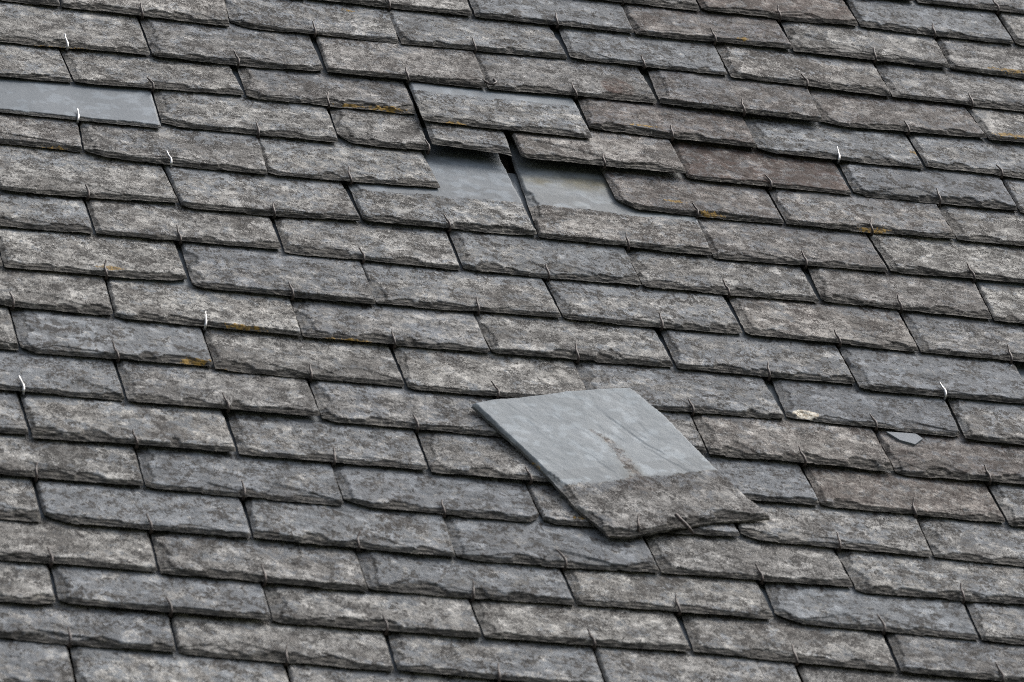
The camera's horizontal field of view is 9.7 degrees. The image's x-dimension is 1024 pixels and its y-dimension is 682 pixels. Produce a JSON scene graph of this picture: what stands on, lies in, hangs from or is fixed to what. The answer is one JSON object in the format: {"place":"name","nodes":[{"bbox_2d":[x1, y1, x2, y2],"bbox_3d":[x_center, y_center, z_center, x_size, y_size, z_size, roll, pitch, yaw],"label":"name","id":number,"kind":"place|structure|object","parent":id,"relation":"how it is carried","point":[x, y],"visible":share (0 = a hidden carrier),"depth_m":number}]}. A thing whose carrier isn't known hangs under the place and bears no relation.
{"place":"outdoors","nodes":[
{"label":"outdoors","id":0,"kind":"place"},
{"bbox_2d":[66,85,997,681],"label":"roof deck","id":1,"kind":"structure","parent":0,"point":[506,163],"depth_m":7.47},
{"bbox_2d":[0,637,73,681],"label":"slate","id":2,"kind":"object","parent":1,"relation":"on","point":[27,661],"visible":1,"depth_m":6.10},
{"bbox_2d":[0,560,55,604],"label":"slate","id":3,"kind":"object","parent":2,"relation":"on","point":[26,582],"visible":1,"depth_m":6.23},
{"bbox_2d":[0,474,40,521],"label":"slate","id":4,"kind":"object","parent":3,"relation":"on","point":[18,500],"visible":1,"depth_m":6.39},
{"bbox_2d":[0,390,28,434],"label":"slate","id":5,"kind":"object","parent":4,"relation":"on","point":[12,420],"visible":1,"depth_m":6.55},
{"bbox_2d":[70,616,288,681],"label":"slate","id":6,"kind":"object","parent":1,"relation":"on","point":[96,664],"visible":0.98,"depth_m":6.15},
{"bbox_2d":[0,563,175,651],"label":"slate","id":7,"kind":"object","parent":6,"relation":"on","point":[107,627],"visible":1,"depth_m":6.18},
{"bbox_2d":[51,530,270,618],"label":"slate","id":8,"kind":"object","parent":7,"relation":"on","point":[116,588],"visible":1,"depth_m":6.27},
{"bbox_2d":[0,477,156,570],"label":"slate","id":9,"kind":"object","parent":8,"relation":"on","point":[97,546],"visible":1,"depth_m":6.33},
{"bbox_2d":[35,446,250,536],"bbox_3d":[-0.413,0.137,6.525,0.223,0.007,0.321,5,22,-13],"label":"slate","id":10,"kind":"object","parent":9,"relation":"on","point":[93,503],"visible":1,"depth_m":6.42},
{"bbox_2d":[0,391,142,485],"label":"slate","id":11,"kind":"object","parent":10,"relation":"on","point":[94,462],"visible":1,"depth_m":6.49},
{"bbox_2d":[18,359,235,451],"bbox_3d":[-0.441,0.050,6.686,0.227,0.008,0.321,5,22,-14],"label":"slate","id":12,"kind":"object","parent":11,"relation":"on","point":[60,417],"visible":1,"depth_m":6.59},
{"bbox_2d":[0,306,123,400],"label":"slate","id":13,"kind":"object","parent":12,"relation":"on","point":[78,376],"visible":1,"depth_m":6.66},
{"bbox_2d":[9,280,212,365],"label":"slate","id":14,"kind":"object","parent":13,"relation":"on","point":[43,331],"visible":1,"depth_m":6.76},
{"bbox_2d":[0,253,112,314],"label":"slate","id":15,"kind":"object","parent":14,"relation":"on","point":[64,291],"visible":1,"depth_m":6.84},
{"bbox_2d":[0,197,186,280],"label":"slate","id":16,"kind":"object","parent":15,"relation":"on","point":[90,253],"visible":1,"depth_m":6.95},
{"bbox_2d":[0,189,92,233],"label":"slate","id":17,"kind":"object","parent":16,"relation":"on","point":[47,212],"visible":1,"depth_m":7.02},
{"bbox_2d":[0,123,178,202],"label":"slate","id":18,"kind":"object","parent":17,"relation":"on","point":[36,170],"visible":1,"depth_m":7.13},
{"bbox_2d":[0,112,81,151],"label":"slate","id":19,"kind":"object","parent":18,"relation":"on","point":[42,132],"visible":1,"depth_m":7.22},
{"bbox_2d":[0,42,71,81],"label":"slate","id":20,"kind":"object","parent":19,"relation":"on","point":[23,61],"visible":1,"depth_m":7.39},
{"bbox_2d":[0,0,149,54],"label":"slate","id":21,"kind":"object","parent":20,"relation":"on","point":[33,24],"visible":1,"depth_m":7.50},
{"bbox_2d":[0,48,160,127],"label":"slate","id":22,"kind":"object","parent":19,"relation":"on","point":[130,106],"visible":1,"depth_m":7.32},
{"bbox_2d":[58,16,243,94],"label":"slate","id":23,"kind":"object","parent":22,"relation":"on","point":[94,67],"visible":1,"depth_m":7.43},
{"bbox_2d":[138,13,322,70],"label":"slate","id":24,"kind":"object","parent":23,"relation":"on","point":[200,42],"visible":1,"depth_m":7.55},
{"bbox_2d":[60,0,228,26],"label":"slate","id":25,"kind":"object","parent":24,"relation":"on","point":[211,12],"visible":1,"depth_m":7.60},
{"bbox_2d":[116,327,319,415],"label":"slate","id":26,"kind":"object","parent":12,"relation":"on","point":[175,384],"visible":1,"depth_m":6.70},
{"bbox_2d":[200,326,403,386],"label":"slate","id":27,"kind":"object","parent":26,"relation":"on","point":[292,356],"visible":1,"depth_m":6.81},
{"bbox_2d":[106,240,300,335],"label":"slate","id":28,"kind":"object","parent":27,"relation":"on","point":[183,302],"visible":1,"depth_m":6.88},
{"bbox_2d":[180,216,374,303],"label":"slate","id":29,"kind":"object","parent":28,"relation":"on","point":[243,269],"visible":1,"depth_m":6.99},
{"bbox_2d":[85,173,280,248],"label":"slate","id":30,"kind":"object","parent":29,"relation":"on","point":[145,219],"visible":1,"depth_m":7.06},
{"bbox_2d":[161,164,359,220],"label":"slate","id":31,"kind":"object","parent":30,"relation":"on","point":[228,191],"visible":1,"depth_m":7.17},
{"bbox_2d":[79,92,266,174],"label":"slate","id":32,"kind":"object","parent":31,"relation":"on","point":[215,150],"visible":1,"depth_m":7.25},
{"bbox_2d":[153,64,337,141],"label":"slate","id":33,"kind":"object","parent":32,"relation":"on","point":[244,113],"visible":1,"depth_m":7.37},
{"bbox_2d":[237,34,415,113],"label":"slate","id":34,"kind":"object","parent":33,"relation":"on","point":[350,91],"visible":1,"depth_m":7.48},
{"bbox_2d":[258,109,439,187],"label":"slate","id":35,"kind":"object","parent":31,"relation":"on","point":[292,157],"visible":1,"depth_m":7.30},
{"bbox_2d":[329,80,427,150],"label":"slate","id":36,"kind":"object","parent":35,"relation":"on","point":[379,128],"visible":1,"depth_m":7.41},
{"bbox_2d":[290,297,489,352],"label":"slate","id":37,"kind":"object","parent":27,"relation":"on","point":[412,326],"visible":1,"depth_m":6.92},
{"bbox_2d":[360,228,560,317],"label":"slate","id":38,"kind":"object","parent":37,"relation":"on","point":[461,289],"visible":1,"depth_m":7.04},
{"bbox_2d":[274,180,459,269],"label":"slate","id":39,"kind":"object","parent":38,"relation":"on","point":[400,244],"visible":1,"depth_m":7.11},
{"bbox_2d":[346,127,536,235],"bbox_3d":[-0.103,-0.200,7.328,0.215,0.321,0.008,5,-67,-14],"label":"slate","id":40,"kind":"object","parent":39,"relation":"on","point":[476,191],"visible":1,"depth_m":7.26},
{"bbox_2d":[423,120,511,155],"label":"slate","id":41,"kind":"object","parent":40,"relation":"on","point":[475,138],"visible":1,"depth_m":7.41},
{"bbox_2d":[407,81,591,137],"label":"slate","id":42,"kind":"object","parent":41,"relation":"on","point":[553,114],"visible":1,"depth_m":7.51},
{"bbox_2d":[315,35,486,87],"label":"slate","id":43,"kind":"object","parent":42,"relation":"on","point":[381,59],"visible":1,"depth_m":7.59},
{"bbox_2d":[224,0,398,42],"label":"slate","id":44,"kind":"object","parent":43,"relation":"on","point":[353,21],"visible":1,"depth_m":7.67},
{"bbox_2d":[388,0,566,58],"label":"slate","id":45,"kind":"object","parent":43,"relation":"on","point":[428,29],"visible":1,"depth_m":7.71},
{"bbox_2d":[322,0,471,15],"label":"slate","id":46,"kind":"object","parent":45,"relation":"on","point":[459,7],"visible":1,"depth_m":7.76},
{"bbox_2d":[469,0,633,32],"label":"slate","id":47,"kind":"object","parent":45,"relation":"on","point":[610,16],"visible":1,"depth_m":7.81},
{"bbox_2d":[475,25,656,102],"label":"slate","id":48,"kind":"object","parent":42,"relation":"on","point":[546,75],"visible":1,"depth_m":7.64},
{"bbox_2d":[287,633,495,681],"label":"slate","id":49,"kind":"object","parent":1,"relation":"on","point":[301,672],"visible":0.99,"depth_m":6.21},
{"bbox_2d":[171,584,393,670],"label":"slate","id":50,"kind":"object","parent":49,"relation":"on","point":[235,638],"visible":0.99,"depth_m":6.23},
{"bbox_2d":[263,583,480,637],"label":"slate","id":51,"kind":"object","parent":50,"relation":"on","point":[417,613],"visible":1,"depth_m":6.32},
{"bbox_2d":[150,497,367,590],"bbox_3d":[-0.286,0.190,6.471,0.223,0.321,0.008,5,-68,-12],"label":"slate","id":52,"kind":"object","parent":51,"relation":"on","point":[244,558],"visible":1,"depth_m":6.37},
{"bbox_2d":[354,548,574,605],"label":"slate","id":53,"kind":"object","parent":51,"relation":"on","point":[403,572],"visible":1,"depth_m":6.41},
{"bbox_2d":[244,487,454,556],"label":"slate","id":54,"kind":"object","parent":53,"relation":"on","point":[405,531],"visible":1,"depth_m":6.47},
{"bbox_2d":[135,408,343,505],"bbox_3d":[-0.313,0.105,6.630,0.218,0.007,0.321,5,22,-12],"label":"slate","id":55,"kind":"object","parent":54,"relation":"on","point":[226,473],"visible":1,"depth_m":6.53},
{"bbox_2d":[227,378,427,469],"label":"slate","id":56,"kind":"object","parent":55,"relation":"on","point":[302,437],"visible":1,"depth_m":6.64},
{"bbox_2d":[308,344,501,436],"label":"slate","id":57,"kind":"object","parent":56,"relation":"on","point":[369,404],"visible":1,"depth_m":6.74},
{"bbox_2d":[390,344,585,397],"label":"slate","id":58,"kind":"object","parent":57,"relation":"on","point":[454,371],"visible":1,"depth_m":6.86},
{"bbox_2d":[473,278,672,366],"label":"slate","id":59,"kind":"object","parent":58,"relation":"on","point":[536,336],"visible":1,"depth_m":6.97},
{"bbox_2d":[544,278,741,333],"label":"slate","id":60,"kind":"object","parent":59,"relation":"on","point":[630,305],"visible":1,"depth_m":7.09},
{"bbox_2d":[446,173,640,285],"bbox_3d":[0.021,-0.140,7.259,0.218,0.321,0.008,5,-68,-13],"label":"slate","id":61,"kind":"object","parent":60,"relation":"on","point":[528,255],"visible":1,"depth_m":7.16},
{"bbox_2d":[624,247,818,301],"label":"slate","id":62,"kind":"object","parent":60,"relation":"on","point":[679,271],"visible":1,"depth_m":7.21},
{"bbox_2d":[506,137,711,254],"bbox_3d":[0.115,-0.178,7.373,0.214,0.320,0.009,6,-67,-11],"label":"slate","id":63,"kind":"object","parent":62,"relation":"on","point":[569,201],"visible":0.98,"depth_m":7.31},
{"bbox_2d":[697,187,887,271],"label":"slate","id":64,"kind":"object","parent":62,"relation":"on","point":[727,239],"visible":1,"depth_m":7.32},
{"bbox_2d":[598,165,783,223],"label":"slate","id":65,"kind":"object","parent":64,"relation":"on","point":[656,191],"visible":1,"depth_m":7.39},
{"bbox_2d":[508,96,685,173],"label":"slate","id":66,"kind":"object","parent":65,"relation":"on","point":[631,151],"visible":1,"depth_m":7.45},
{"bbox_2d":[668,139,851,194],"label":"slate","id":67,"kind":"object","parent":65,"relation":"on","point":[711,162],"visible":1,"depth_m":7.51},
{"bbox_2d":[577,66,755,147],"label":"slate","id":68,"kind":"object","parent":67,"relation":"on","point":[658,119],"visible":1,"depth_m":7.57},
{"bbox_2d":[766,160,955,238],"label":"slate","id":69,"kind":"object","parent":64,"relation":"on","point":[855,212],"visible":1,"depth_m":7.44},
{"bbox_2d":[444,502,659,572],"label":"slate","id":70,"kind":"object","parent":53,"relation":"on","point":[538,541],"visible":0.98,"depth_m":6.51},
{"bbox_2d":[330,429,538,521],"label":"slate","id":71,"kind":"object","parent":70,"relation":"on","point":[409,489],"visible":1,"depth_m":6.58},
{"bbox_2d":[417,396,548,481],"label":"slate","id":72,"kind":"object","parent":71,"relation":"on","point":[445,452],"visible":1,"depth_m":6.67},
{"bbox_2d":[471,388,769,538],"bbox_3d":[0.120,0.133,6.709,0.220,0.316,0.009,-5,-60,-31],"label":"loose slate","id":73,"kind":"object","parent":70,"relation":"on","point":[612,463],"visible":1,"depth_m":6.70},
{"bbox_2d":[524,480,739,536],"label":"slate","id":74,"kind":"object","parent":70,"relation":"on","point":[552,504],"visible":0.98,"depth_m":6.61},
{"bbox_2d":[501,654,603,681],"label":"slate","id":75,"kind":"object","parent":1,"relation":"on","point":[523,681],"visible":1,"depth_m":6.25},
{"bbox_2d":[388,601,603,681],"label":"slate","id":76,"kind":"object","parent":75,"relation":"on","point":[482,656],"visible":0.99,"depth_m":6.28},
{"bbox_2d":[469,567,690,651],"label":"slate","id":77,"kind":"object","parent":76,"relation":"on","point":[618,627],"visible":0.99,"depth_m":6.37},
{"bbox_2d":[562,537,773,618],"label":"slate","id":78,"kind":"object","parent":77,"relation":"on","point":[695,593],"visible":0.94,"depth_m":6.47},
{"bbox_2d":[643,523,852,586],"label":"slate","id":79,"kind":"object","parent":78,"relation":"on","point":[739,557],"visible":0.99,"depth_m":6.57},
{"bbox_2d":[593,611,800,681],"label":"slate","id":80,"kind":"object","parent":75,"relation":"on","point":[620,664],"visible":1,"depth_m":6.34},
{"bbox_2d":[797,635,996,681],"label":"slate","id":81,"kind":"object","parent":1,"relation":"on","point":[817,673],"visible":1,"depth_m":6.40},
{"bbox_2d":[681,580,896,670],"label":"slate","id":82,"kind":"object","parent":81,"relation":"on","point":[776,637],"visible":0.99,"depth_m":6.43},
{"label":"slate","id":83,"kind":"object","parent":1,"relation":"on","visible":0},
{"bbox_2d":[885,603,1023,681],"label":"slate","id":84,"kind":"object","parent":83,"relation":"on","point":[946,656],"visible":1,"depth_m":6.46},
{"bbox_2d":[764,549,977,639],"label":"slate","id":85,"kind":"object","parent":84,"relation":"on","point":[833,606],"visible":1,"depth_m":6.52},
{"bbox_2d":[833,519,1023,603],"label":"slate","id":86,"kind":"object","parent":85,"relation":"on","point":[897,574],"visible":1,"depth_m":6.61},
{"bbox_2d":[737,463,931,555],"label":"slate","id":87,"kind":"object","parent":86,"relation":"on","point":[855,529],"visible":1,"depth_m":6.67},
{"bbox_2d":[800,463,1004,522],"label":"slate","id":88,"kind":"object","parent":87,"relation":"on","point":[893,491],"visible":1,"depth_m":6.78},
{"bbox_2d":[965,567,1023,643],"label":"slate","id":89,"kind":"object","parent":83,"relation":"on","point":[998,622],"visible":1,"depth_m":6.55},
{"bbox_2d":[916,481,1023,566],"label":"slate","id":90,"kind":"object","parent":89,"relation":"on","point":[978,541],"visible":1,"depth_m":6.71},
{"bbox_2d":[985,482,1023,525],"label":"slate","id":91,"kind":"object","parent":90,"relation":"on","point":[1009,499],"visible":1,"depth_m":6.82},
{"bbox_2d":[871,400,1023,484],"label":"slate","id":92,"kind":"object","parent":91,"relation":"on","point":[960,457],"visible":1,"depth_m":6.88},
{"bbox_2d":[771,350,959,436],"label":"slate","id":93,"kind":"object","parent":92,"relation":"on","point":[854,404],"visible":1,"depth_m":6.96},
{"bbox_2d":[834,309,1023,403],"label":"slate","id":94,"kind":"object","parent":93,"relation":"on","point":[912,372],"visible":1,"depth_m":7.07},
{"bbox_2d":[728,265,918,351],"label":"slate","id":95,"kind":"object","parent":94,"relation":"on","point":[866,326],"visible":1,"depth_m":7.14},
{"bbox_2d":[946,361,1023,444],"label":"slate","id":96,"kind":"object","parent":91,"relation":"on","point":[991,421],"visible":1,"depth_m":6.99},
{"bbox_2d":[899,288,1023,361],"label":"slate","id":97,"kind":"object","parent":96,"relation":"on","point":[944,334],"visible":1,"depth_m":7.18},
{"bbox_2d":[807,233,991,318],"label":"slate","id":98,"kind":"object","parent":97,"relation":"on","point":[954,296],"visible":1,"depth_m":7.26},
{"bbox_2d":[865,232,1023,283],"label":"slate","id":99,"kind":"object","parent":98,"relation":"on","point":[915,254],"visible":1,"depth_m":7.37},
{"bbox_2d":[938,204,1023,245],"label":"slate","id":100,"kind":"object","parent":99,"relation":"on","point":[983,225],"visible":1,"depth_m":7.48},
{"bbox_2d":[838,133,1016,210],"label":"slate","id":101,"kind":"object","parent":100,"relation":"on","point":[970,189],"visible":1,"depth_m":7.54},
{"bbox_2d":[740,113,923,168],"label":"slate","id":102,"kind":"object","parent":101,"relation":"on","point":[795,137],"visible":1,"depth_m":7.62},
{"bbox_2d":[646,58,822,121],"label":"slate","id":103,"kind":"object","parent":102,"relation":"on","point":[727,92],"visible":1,"depth_m":7.68},
{"bbox_2d":[558,26,727,74],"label":"slate","id":104,"kind":"object","parent":103,"relation":"on","point":[632,48],"visible":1,"depth_m":7.76},
{"bbox_2d":[622,3,791,48],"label":"slate","id":105,"kind":"object","parent":104,"relation":"on","point":[673,23],"visible":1,"depth_m":7.87},
{"bbox_2d":[696,0,857,25],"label":"slate","id":106,"kind":"object","parent":105,"relation":"on","point":[838,12],"visible":1,"depth_m":7.96},
{"bbox_2d":[808,62,986,137],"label":"slate","id":107,"kind":"object","parent":102,"relation":"on","point":[853,109],"visible":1,"depth_m":7.73},
{"bbox_2d":[715,19,890,96],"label":"slate","id":108,"kind":"object","parent":107,"relation":"on","point":[790,66],"visible":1,"depth_m":7.80},
{"bbox_2d":[1001,176,1023,212],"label":"slate","id":109,"kind":"object","parent":100,"relation":"on","point":[1014,187],"visible":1,"depth_m":7.59},
{"bbox_2d":[908,132,1023,178],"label":"slate","id":110,"kind":"object","parent":109,"relation":"on","point":[972,154],"visible":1,"depth_m":7.66},
{"bbox_2d":[963,105,1023,142],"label":"slate","id":111,"kind":"object","parent":110,"relation":"on","point":[994,124],"visible":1,"depth_m":7.77},
{"bbox_2d":[871,60,1023,110],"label":"slate","id":112,"kind":"object","parent":111,"relation":"on","point":[926,83],"visible":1,"depth_m":7.84},
{"bbox_2d":[780,0,949,67],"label":"slate","id":113,"kind":"object","parent":112,"relation":"on","point":[858,41],"visible":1,"depth_m":7.91},
{"bbox_2d":[935,12,1023,77],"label":"slate","id":114,"kind":"object","parent":111,"relation":"on","point":[987,58],"visible":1,"depth_m":7.95},
{"bbox_2d":[845,0,1013,43],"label":"slate","id":115,"kind":"object","parent":114,"relation":"on","point":[914,17],"visible":1,"depth_m":8.03},
{"bbox_2d":[916,0,1023,13],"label":"slate","id":116,"kind":"object","parent":115,"relation":"on","point":[1014,6],"visible":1,"depth_m":8.10},
{"bbox_2d":[996,11,1023,45],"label":"slate","id":117,"kind":"object","parent":114,"relation":"on","point":[1013,24],"visible":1,"depth_m":8.07},
{"bbox_2d":[975,280,1023,323],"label":"slate","id":118,"kind":"object","parent":97,"relation":"on","point":[1003,301],"visible":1,"depth_m":7.29},
{"bbox_2d":[499,396,706,452],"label":"slate","id":119,"kind":"object","parent":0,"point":[682,423],"visible":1,"depth_m":6.83},
{"bbox_2d":[572,327,784,418],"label":"slate","id":120,"kind":"object","parent":119,"relation":"on","point":[673,388],"visible":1,"depth_m":6.92},
{"bbox_2d":[657,294,854,383],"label":"slate","id":121,"kind":"object","parent":120,"relation":"on","point":[743,353],"visible":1,"depth_m":7.03},
{"bbox_2d":[693,422,818,504],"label":"slate","id":122,"kind":"object","parent":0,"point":[767,480],"visible":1,"depth_m":6.75},
{"bbox_2d":[691,376,892,470],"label":"slate","id":123,"kind":"object","parent":122,"relation":"on","point":[818,443],"visible":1,"depth_m":6.84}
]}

